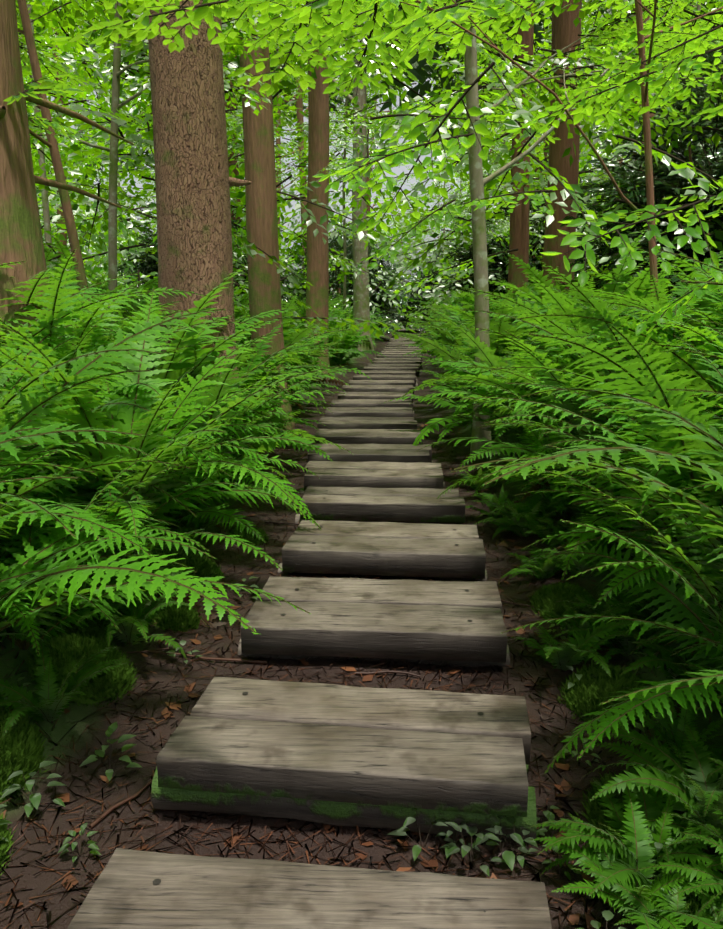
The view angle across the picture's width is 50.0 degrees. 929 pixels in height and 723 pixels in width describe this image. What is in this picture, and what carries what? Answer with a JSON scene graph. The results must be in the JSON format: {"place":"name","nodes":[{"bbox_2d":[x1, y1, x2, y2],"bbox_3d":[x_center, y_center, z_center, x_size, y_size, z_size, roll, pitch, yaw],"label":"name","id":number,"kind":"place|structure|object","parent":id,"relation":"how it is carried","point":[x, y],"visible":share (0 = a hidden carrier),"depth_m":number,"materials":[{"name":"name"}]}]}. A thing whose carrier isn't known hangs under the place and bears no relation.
{"place":"outdoors","nodes":[
{"label":"outdoors","id":0,"kind":"place"},
{"bbox_2d":[27,14,630,304],"label":"sky","id":1,"kind":"structure","parent":0,"point":[398,170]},
{"bbox_2d":[0,322,722,928],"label":"terrain","id":2,"kind":"structure","parent":0,"point":[144,752],"depth_m":3.08,"materials":[{"name":"soil"}]},
{"bbox_2d":[0,813,16,875],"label":"grass clump","id":3,"kind":"object","parent":2,"relation":"on","point":[5,846],"visible":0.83,"depth_m":2.41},
{"bbox_2d":[0,739,40,802],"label":"moss cushion","id":4,"kind":"object","parent":2,"relation":"on","point":[8,752],"visible":0.21,"depth_m":2.72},
{"bbox_2d":[0,706,49,803],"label":"clump","id":5,"kind":"object","parent":2,"relation":"on","point":[19,731],"visible":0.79,"depth_m":2.77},
{"bbox_2d":[19,1,56,275],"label":"tree trunk","id":6,"kind":"object","parent":2,"relation":"on","point":[46,213],"visible":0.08,"depth_m":11.56,"materials":[{"name":"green plant"}]},
{"bbox_2d":[0,461,95,479],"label":"fern","id":7,"kind":"object","parent":2,"relation":"on","point":[16,465],"visible":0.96,"depth_m":3.02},
{"bbox_2d":[17,0,90,311],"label":"tree trunk","id":8,"kind":"object","parent":2,"relation":"on","point":[27,33],"visible":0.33,"depth_m":6.69,"materials":[{"name":"brown plant"}]},
{"bbox_2d":[50,10,66,261],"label":"tree","id":9,"kind":"object","parent":2,"relation":"on","point":[59,212],"visible":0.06,"depth_m":16.82,"materials":[{"name":"grey plant"}]},
{"bbox_2d":[0,288,123,348],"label":"fern","id":10,"kind":"object","parent":2,"relation":"on","point":[31,307],"visible":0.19,"depth_m":5.18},
{"bbox_2d":[0,0,133,350],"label":"mossy tree","id":11,"kind":"object","parent":2,"relation":"on","point":[21,238],"visible":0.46,"depth_m":5.13,"materials":[{"name":"brown plant"}]},
{"bbox_2d":[0,422,144,490],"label":"fern","id":12,"kind":"object","parent":2,"relation":"on","point":[7,444],"visible":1,"depth_m":2.37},
{"bbox_2d":[39,616,111,640],"bbox_3d":[-1.397,0.718,3.741,0.446,0.209,0.445,0,11,1],"label":"moss cushion","id":13,"kind":"object","parent":2,"relation":"on","point":[96,629],"visible":0.08,"depth_m":3.59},
{"bbox_2d":[33,590,120,641],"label":"moss cushion tufts","id":14,"kind":"object","parent":2,"relation":"on","point":[91,622],"visible":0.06,"depth_m":3.60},
{"bbox_2d":[23,633,140,706],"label":"clump","id":15,"kind":"object","parent":2,"relation":"on","point":[70,647],"visible":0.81,"depth_m":3.27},
{"bbox_2d":[0,272,170,367],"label":"fern","id":16,"kind":"object","parent":2,"relation":"on","point":[78,305],"visible":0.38,"depth_m":4.34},
{"bbox_2d":[0,451,177,617],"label":"fern","id":17,"kind":"object","parent":2,"relation":"on","point":[28,570],"visible":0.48,"depth_m":3.00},
{"bbox_2d":[0,426,187,580],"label":"fern","id":18,"kind":"object","parent":2,"relation":"on","point":[78,443],"visible":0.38,"depth_m":3.75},
{"bbox_2d":[0,455,192,562],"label":"fern","id":19,"kind":"object","parent":2,"relation":"on","point":[11,496],"visible":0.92,"depth_m":2.91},
{"bbox_2d":[0,352,196,539],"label":"fern","id":20,"kind":"object","parent":2,"relation":"on","point":[123,476],"visible":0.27,"depth_m":4.16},
{"bbox_2d":[0,267,206,332],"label":"fern","id":21,"kind":"object","parent":2,"relation":"on","point":[29,293],"visible":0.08,"depth_m":5.21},
{"bbox_2d":[0,454,208,649],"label":"fern","id":22,"kind":"object","parent":2,"relation":"on","point":[64,617],"visible":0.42,"depth_m":3.44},
{"bbox_2d":[0,399,208,558],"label":"fern","id":23,"kind":"object","parent":2,"relation":"on","point":[68,500],"visible":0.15,"depth_m":3.77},
{"bbox_2d":[0,524,215,655],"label":"fern","id":24,"kind":"object","parent":2,"relation":"on","point":[73,543],"visible":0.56,"depth_m":3.18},
{"bbox_2d":[0,287,218,391],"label":"fern","id":25,"kind":"object","parent":2,"relation":"on","point":[91,321],"visible":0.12,"depth_m":5.01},
{"bbox_2d":[0,309,224,514],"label":"fern","id":26,"kind":"object","parent":2,"relation":"on","point":[32,410],"visible":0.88,"depth_m":3.69,"materials":[{"name":"plant"}]},
{"bbox_2d":[6,395,231,514],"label":"fern","id":27,"kind":"object","parent":2,"relation":"on","point":[110,404],"visible":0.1,"depth_m":4.17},
{"bbox_2d":[28,0,229,323],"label":"tree","id":28,"kind":"object","parent":2,"relation":"on","point":[112,219],"visible":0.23,"depth_m":8.53,"materials":[{"name":"grey plant"}]},
{"bbox_2d":[16,0,722,343],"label":"tree foliage","id":29,"kind":"object","parent":28,"relation":"attached to","point":[669,45],"visible":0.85,"depth_m":5.23,"materials":[{"name":"green plant"}]},
{"bbox_2d":[0,249,265,455],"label":"fern","id":30,"kind":"object","parent":2,"relation":"on","point":[50,328],"visible":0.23,"depth_m":4.41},
{"bbox_2d":[0,339,271,504],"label":"fern","id":31,"kind":"object","parent":2,"relation":"on","point":[158,391],"visible":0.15,"depth_m":4.68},
{"bbox_2d":[54,272,222,361],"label":"fern","id":32,"kind":"object","parent":2,"relation":"on","point":[140,318],"visible":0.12,"depth_m":5.74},
{"bbox_2d":[0,409,282,573],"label":"fern","id":33,"kind":"object","parent":2,"relation":"on","point":[135,508],"visible":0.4,"depth_m":4.14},
{"bbox_2d":[0,517,310,641],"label":"fern","id":34,"kind":"object","parent":2,"relation":"on","point":[131,585],"visible":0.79,"depth_m":2.52,"materials":[{"name":"plant"}]},
{"bbox_2d":[30,369,300,519],"bbox_3d":[-1.801,-0.224,5.167,2.650,1.096,2.773,13,12,18],"label":"fern","id":35,"kind":"object","parent":2,"relation":"on","point":[196,457],"visible":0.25,"depth_m":5.02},
{"bbox_2d":[0,288,343,627],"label":"fern","id":36,"kind":"object","parent":2,"relation":"on","point":[128,421],"visible":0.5,"depth_m":4.25,"materials":[{"name":"plant"}]},
{"bbox_2d":[152,611,192,630],"bbox_3d":[-0.972,0.794,3.994,0.286,0.098,0.241,0,11,1],"label":"moss cushion","id":37,"kind":"object","parent":2,"relation":"on","point":[158,626],"visible":0.21,"depth_m":3.90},
{"bbox_2d":[142,599,204,632],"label":"grass clump","id":38,"kind":"object","parent":2,"relation":"on","point":[175,613],"visible":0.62,"depth_m":3.93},
{"bbox_2d":[30,362,324,586],"bbox_3d":[-1.423,0.053,4.773,2.673,1.377,2.426,7,9,17],"label":"fern","id":39,"kind":"object","parent":2,"relation":"on","point":[214,463],"visible":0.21,"depth_m":4.34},
{"bbox_2d":[143,547,223,582],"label":"clump","id":40,"kind":"object","parent":2,"relation":"on","point":[204,565],"visible":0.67,"depth_m":4.57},
{"bbox_2d":[58,427,318,542],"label":"fern","id":41,"kind":"object","parent":2,"relation":"on","point":[242,523],"visible":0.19,"depth_m":5.11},
{"bbox_2d":[148,0,257,468],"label":"spruce tree","id":42,"kind":"object","parent":2,"relation":"on","point":[194,181],"visible":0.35,"depth_m":6.83,"materials":[{"name":"brown plant"}]},
{"bbox_2d":[107,214,304,326],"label":"shrub","id":43,"kind":"object","parent":2,"relation":"on","point":[148,265],"depth_m":19.64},
{"bbox_2d":[104,335,354,498],"bbox_3d":[-1.294,-0.334,5.894,2.344,1.352,1.669,10,15,39],"label":"fern","id":44,"kind":"object","parent":2,"relation":"on","point":[217,393],"visible":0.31,"depth_m":5.61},
{"bbox_2d":[224,39,241,300],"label":"tree","id":45,"kind":"object","parent":2,"relation":"on","point":[235,171],"visible":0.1,"depth_m":20.24,"materials":[{"name":"grey plant"}]},
{"bbox_2d":[173,407,294,518],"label":"fern","id":46,"kind":"object","parent":2,"relation":"on","point":[259,489],"visible":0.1,"depth_m":5.47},
{"bbox_2d":[140,362,345,525],"bbox_3d":[-1.403,-0.215,5.715,2.450,1.014,2.496,1,11,7],"label":"fern","id":47,"kind":"object","parent":2,"relation":"on","point":[247,475],"visible":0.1,"depth_m":5.62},
{"bbox_2d":[227,524,270,546],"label":"grass clump","id":48,"kind":"object","parent":2,"relation":"on","point":[244,535],"visible":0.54,"depth_m":5.35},
{"bbox_2d":[238,15,295,429],"bbox_3d":[-0.724,-10.732,8.825,3.678,21.002,7.065,0,11,1],"label":"mossy tree","id":49,"kind":"object","parent":2,"relation":"on","point":[264,288],"visible":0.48,"depth_m":9.33,"materials":[{"name":"brown plant"}]},
{"bbox_2d":[9,435,596,855],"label":"ground twigs","id":50,"kind":"object","parent":2,"relation":"on","point":[94,823],"visible":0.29,"depth_m":3.58,"materials":[{"name":"wood"}]},
{"bbox_2d":[282,55,332,274],"bbox_3d":[-2.137,-16.365,32.873,7.276,20.850,5.400,-11,16,-43],"label":"tree","id":51,"kind":"object","parent":2,"relation":"on","point":[299,105],"visible":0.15,"depth_m":32.06,"materials":[{"name":"brown plant"}]},
{"bbox_2d":[305,23,330,374],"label":"mossy leaning tree","id":52,"kind":"object","parent":2,"relation":"on","point":[317,297],"visible":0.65,"depth_m":16.06,"materials":[{"name":"brown plant"}]},
{"bbox_2d":[275,14,373,352],"bbox_3d":[0.429,-13.850,21.093,7.378,22.002,6.400,5,12,24],"label":"grey tree","id":53,"kind":"object","parent":2,"relation":"on","point":[361,307],"visible":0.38,"depth_m":23.97,"materials":[{"name":"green plant"}]},
{"bbox_2d":[276,45,377,253],"bbox_3d":[-1.372,-15.333,28.871,6.774,20.358,7.052,9,14,37],"label":"tree","id":54,"kind":"object","parent":2,"relation":"on","point":[278,141],"visible":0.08,"depth_m":30.05,"materials":[{"name":"grey plant"}]},
{"bbox_2d":[0,576,682,928],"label":"herb plants","id":55,"kind":"object","parent":2,"relation":"on","point":[34,798],"visible":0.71,"depth_m":2.46,"materials":[{"name":"green plant"}]},
{"bbox_2d":[151,357,535,839],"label":"sleeper bearer logs","id":56,"kind":"object","parent":2,"relation":"on","point":[349,814],"visible":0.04,"depth_m":2.55,"materials":[{"name":"wood"}]},
{"bbox_2d":[67,326,551,928],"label":"wooden steps","id":57,"kind":"structure","parent":56,"relation":"on","point":[397,746],"depth_m":2.75,"materials":[{"name":"wood"}]},
{"bbox_2d":[153,402,485,911],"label":"sleeper bolts","id":58,"kind":"object","parent":57,"relation":"in","point":[156,881],"visible":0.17,"depth_m":2.93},
{"bbox_2d":[280,224,408,335],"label":"shrub","id":59,"kind":"object","parent":2,"relation":"on","point":[334,244],"depth_m":31.23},
{"bbox_2d":[349,91,371,267],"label":"tree","id":60,"kind":"object","parent":2,"relation":"on","point":[368,207],"visible":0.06,"depth_m":36.65,"materials":[{"name":"grey plant"}]},
{"bbox_2d":[0,228,722,928],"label":"ferns","id":61,"kind":"object","parent":2,"relation":"on","point":[632,864],"visible":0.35,"depth_m":3.91,"materials":[{"name":"plant"}]},
{"bbox_2d":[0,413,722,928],"bbox_3d":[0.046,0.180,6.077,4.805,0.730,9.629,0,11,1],"label":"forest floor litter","id":62,"kind":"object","parent":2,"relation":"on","point":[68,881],"visible":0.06,"depth_m":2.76,"materials":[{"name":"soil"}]},
{"bbox_2d":[299,79,423,316],"bbox_3d":[-0.298,-10.180,25.065,6.144,12.694,3.328,-2,12,-10],"label":"tree","id":63,"kind":"object","parent":2,"relation":"on","point":[344,244],"visible":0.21,"depth_m":25.65,"materials":[{"name":"grey plant"}]},
{"bbox_2d":[4,0,722,113],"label":"leaves","id":64,"kind":"object","parent":2,"relation":"on","point":[46,86],"visible":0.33,"depth_m":7.50,"materials":[{"name":"green plant"}]},
{"bbox_2d":[16,0,722,339],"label":"foliage","id":65,"kind":"object","parent":2,"relation":"on","point":[91,59],"visible":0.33,"depth_m":12.35,"materials":[{"name":"green plant"}]},
{"bbox_2d":[17,0,722,191],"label":"leaves","id":66,"kind":"object","parent":2,"relation":"on","point":[419,73],"visible":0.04,"depth_m":20.20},
{"bbox_2d":[329,258,412,326],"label":"shrub","id":67,"kind":"object","parent":2,"relation":"on","point":[400,278],"visible":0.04,"depth_m":42.09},
{"bbox_2d":[369,93,402,208],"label":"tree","id":68,"kind":"object","parent":2,"relation":"on","point":[371,152],"visible":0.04,"depth_m":56.19,"materials":[{"name":"grey plant"}]},
{"bbox_2d":[368,31,508,274],"bbox_3d":[2.197,-13.143,23.014,8.082,18.645,3.750,11,16,43],"label":"tree","id":69,"kind":"object","parent":2,"relation":"on","point":[500,134],"visible":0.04,"depth_m":23.59,"materials":[{"name":"grey plant"}]},
{"bbox_2d":[394,240,497,331],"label":"shrub","id":70,"kind":"object","parent":2,"relation":"on","point":[417,302],"depth_m":35.87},
{"bbox_2d":[436,416,599,516],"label":"fern","id":71,"kind":"object","parent":2,"relation":"on","point":[540,442],"visible":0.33,"depth_m":5.76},
{"bbox_2d":[417,376,624,500],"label":"fern","id":72,"kind":"object","parent":2,"relation":"on","point":[517,449],"visible":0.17,"depth_m":5.94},
{"bbox_2d":[507,3,546,296],"bbox_3d":[3.039,-12.251,13.302,3.602,21.001,5.621,7,13,29],"label":"brown tree","id":73,"kind":"object","parent":2,"relation":"on","point":[519,228],"visible":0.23,"depth_m":14.92,"materials":[{"name":"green plant"}]},
{"bbox_2d":[440,163,621,324],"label":"shrub","id":74,"kind":"object","parent":2,"relation":"on","point":[500,260],"depth_m":17.56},
{"bbox_2d":[489,80,602,261],"bbox_3d":[5.294,-7.478,18.367,5.399,9.431,4.343,0,11,1],"label":"tree","id":75,"kind":"object","parent":2,"relation":"on","point":[546,144],"visible":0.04,"depth_m":18.43,"materials":[{"name":"brown plant"}]},
{"bbox_2d":[530,593,584,621],"bbox_3d":[1.085,0.756,4.194,0.300,0.110,0.469,0,11,1],"label":"moss cushion","id":76,"kind":"object","parent":2,"relation":"on","point":[575,612],"visible":0.08,"depth_m":4.02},
{"bbox_2d":[537,0,581,300],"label":"dark tree","id":77,"kind":"object","parent":2,"relation":"on","point":[565,31],"visible":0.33,"depth_m":11.87,"materials":[{"name":"brown plant"}]},
{"bbox_2d":[400,0,722,322],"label":"tree","id":78,"kind":"object","parent":2,"relation":"on","point":[639,6],"visible":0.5,"depth_m":5.49,"materials":[{"name":"brown plant"}]},
{"bbox_2d":[528,581,595,621],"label":"moss cushion tufts","id":79,"kind":"object","parent":2,"relation":"on","point":[560,592],"visible":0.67,"depth_m":4.15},
{"bbox_2d":[478,406,653,579],"bbox_3d":[1.779,0.123,4.581,1.800,0.835,2.013,-1,11,-6],"label":"fern","id":80,"kind":"object","parent":2,"relation":"on","point":[596,520],"visible":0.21,"depth_m":4.48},
{"bbox_2d":[462,0,675,459],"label":"slender tree","id":81,"kind":"object","parent":2,"relation":"on","point":[478,182],"visible":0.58,"depth_m":7.60,"materials":[{"name":"grey plant"}]},
{"bbox_2d":[461,360,696,490],"bbox_3d":[1.765,-0.314,5.319,2.019,1.255,1.455,-2,12,-8],"label":"fern","id":82,"kind":"object","parent":2,"relation":"on","point":[523,377],"visible":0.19,"depth_m":5.34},
{"bbox_2d":[447,280,722,492],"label":"fern","id":83,"kind":"object","parent":2,"relation":"on","point":[538,358],"visible":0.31,"depth_m":5.14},
{"bbox_2d":[462,288,709,426],"bbox_3d":[1.958,-0.512,5.274,2.541,1.426,1.925,-6,13,-28],"label":"fern","id":84,"kind":"object","parent":2,"relation":"on","point":[550,322],"visible":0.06,"depth_m":5.01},
{"bbox_2d":[450,325,722,618],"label":"fern","id":85,"kind":"object","parent":2,"relation":"on","point":[666,445],"visible":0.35,"depth_m":3.28,"materials":[{"name":"plant"}]},
{"bbox_2d":[454,386,722,570],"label":"fern","id":86,"kind":"object","parent":2,"relation":"on","point":[713,515],"visible":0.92,"depth_m":2.34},
{"bbox_2d":[460,261,722,455],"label":"fern","id":87,"kind":"object","parent":2,"relation":"on","point":[586,295],"visible":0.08,"depth_m":4.27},
{"bbox_2d":[461,394,722,515],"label":"fern","id":88,"kind":"object","parent":2,"relation":"on","point":[612,434],"visible":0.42,"depth_m":3.70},
{"bbox_2d":[484,329,720,523],"bbox_3d":[1.779,-0.118,4.468,1.978,1.245,2.027,2,5,35],"label":"fern","id":89,"kind":"object","parent":2,"relation":"on","point":[604,415],"visible":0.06,"depth_m":4.35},
{"bbox_2d":[557,660,649,733],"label":"moss cushion tufts","id":90,"kind":"object","parent":2,"relation":"on","point":[583,691],"visible":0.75,"depth_m":3.18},
{"bbox_2d":[489,333,722,492],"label":"fern","id":91,"kind":"object","parent":2,"relation":"on","point":[612,364],"visible":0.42,"depth_m":3.33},
{"bbox_2d":[500,604,722,759],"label":"fern","id":92,"kind":"object","parent":2,"relation":"on","point":[691,632],"visible":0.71,"depth_m":2.40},
{"bbox_2d":[584,684,648,727],"bbox_3d":[1.024,0.961,3.216,0.285,0.130,0.418,0,11,1],"label":"moss cushion","id":93,"kind":"object","parent":2,"relation":"on","point":[617,702],"visible":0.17,"depth_m":3.10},
{"bbox_2d":[518,266,722,401],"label":"fern","id":94,"kind":"object","parent":2,"relation":"on","point":[683,360],"visible":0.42,"depth_m":4.23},
{"bbox_2d":[523,465,721,655],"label":"fern","id":95,"kind":"object","parent":2,"relation":"on","point":[589,533],"visible":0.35,"depth_m":3.26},
{"bbox_2d":[554,472,690,555],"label":"fern","id":96,"kind":"object","parent":2,"relation":"on","point":[649,530],"visible":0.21,"depth_m":3.36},
{"bbox_2d":[575,771,682,841],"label":"moss cushion tufts","id":97,"kind":"object","parent":2,"relation":"on","point":[596,806],"visible":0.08,"depth_m":2.58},
{"bbox_2d":[542,335,722,508],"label":"fern","id":98,"kind":"object","parent":2,"relation":"on","point":[713,499],"visible":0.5,"depth_m":3.14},
{"bbox_2d":[545,486,722,772],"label":"fern","id":99,"kind":"object","parent":2,"relation":"on","point":[694,612],"visible":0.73,"depth_m":2.99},
{"bbox_2d":[547,445,722,614],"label":"fern","id":100,"kind":"object","parent":2,"relation":"on","point":[713,567],"visible":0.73,"depth_m":3.11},
{"bbox_2d":[553,288,722,369],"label":"fern","id":101,"kind":"object","parent":2,"relation":"on","point":[637,299],"visible":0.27,"depth_m":5.23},
{"bbox_2d":[559,22,722,297],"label":"shrub","id":102,"kind":"object","parent":2,"relation":"on","point":[665,185],"depth_m":9.88,"materials":[{"name":"plant"}]},
{"bbox_2d":[630,0,654,268],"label":"tree","id":103,"kind":"object","parent":2,"relation":"on","point":[635,102],"depth_m":15.76,"materials":[{"name":"brown plant"}]},
{"bbox_2d":[572,272,722,364],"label":"fern","id":104,"kind":"object","parent":2,"relation":"on","point":[650,312],"visible":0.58,"depth_m":4.11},
{"bbox_2d":[578,295,718,380],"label":"fern","id":105,"kind":"object","parent":2,"relation":"on","point":[656,308],"visible":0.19,"depth_m":4.94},
{"bbox_2d":[598,239,722,326],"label":"fern","id":106,"kind":"object","parent":2,"relation":"on","point":[681,275],"visible":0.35,"depth_m":5.91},
{"bbox_2d":[599,641,722,711],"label":"fern","id":107,"kind":"object","parent":2,"relation":"on","point":[706,679],"visible":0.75,"depth_m":1.90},
{"bbox_2d":[602,87,722,260],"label":"shrub","id":108,"kind":"object","parent":2,"relation":"on","point":[701,152],"depth_m":12.21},
{"bbox_2d":[617,300,718,354],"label":"fern","id":109,"kind":"object","parent":2,"relation":"on","point":[710,325],"visible":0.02,"depth_m":4.98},
{"bbox_2d":[629,306,722,362],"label":"fern","id":110,"kind":"object","parent":2,"relation":"on","point":[653,324],"depth_m":5.36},
{"bbox_2d":[636,350,722,671],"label":"fern","id":111,"kind":"object","parent":2,"relation":"on","point":[700,399],"visible":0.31,"depth_m":3.24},
{"bbox_2d":[643,249,722,405],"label":"fern","id":112,"kind":"object","parent":2,"relation":"on","point":[716,268],"visible":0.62,"depth_m":3.26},
{"bbox_2d":[652,295,720,359],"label":"fern","id":113,"kind":"object","parent":2,"relation":"on","point":[686,319],"visible":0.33,"depth_m":4.94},
{"bbox_2d":[657,886,722,928],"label":"moss cushion tufts","id":114,"kind":"object","parent":2,"relation":"on","point":[693,904],"visible":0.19,"depth_m":2.08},
{"bbox_2d":[660,346,722,380],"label":"fern","id":115,"kind":"object","parent":2,"relation":"on","point":[698,348],"visible":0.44,"depth_m":4.00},
{"bbox_2d":[664,280,722,396],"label":"fern","id":116,"kind":"object","parent":2,"relation":"on","point":[701,283],"visible":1,"depth_m":1.96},
{"bbox_2d":[681,480,721,490],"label":"fern","id":117,"kind":"object","parent":2,"relation":"on","point":[706,485],"visible":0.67,"depth_m":2.65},
{"bbox_2d":[685,167,722,270],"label":"shrub","id":118,"kind":"object","parent":2,"relation":"on","point":[716,226],"visible":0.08,"depth_m":8.89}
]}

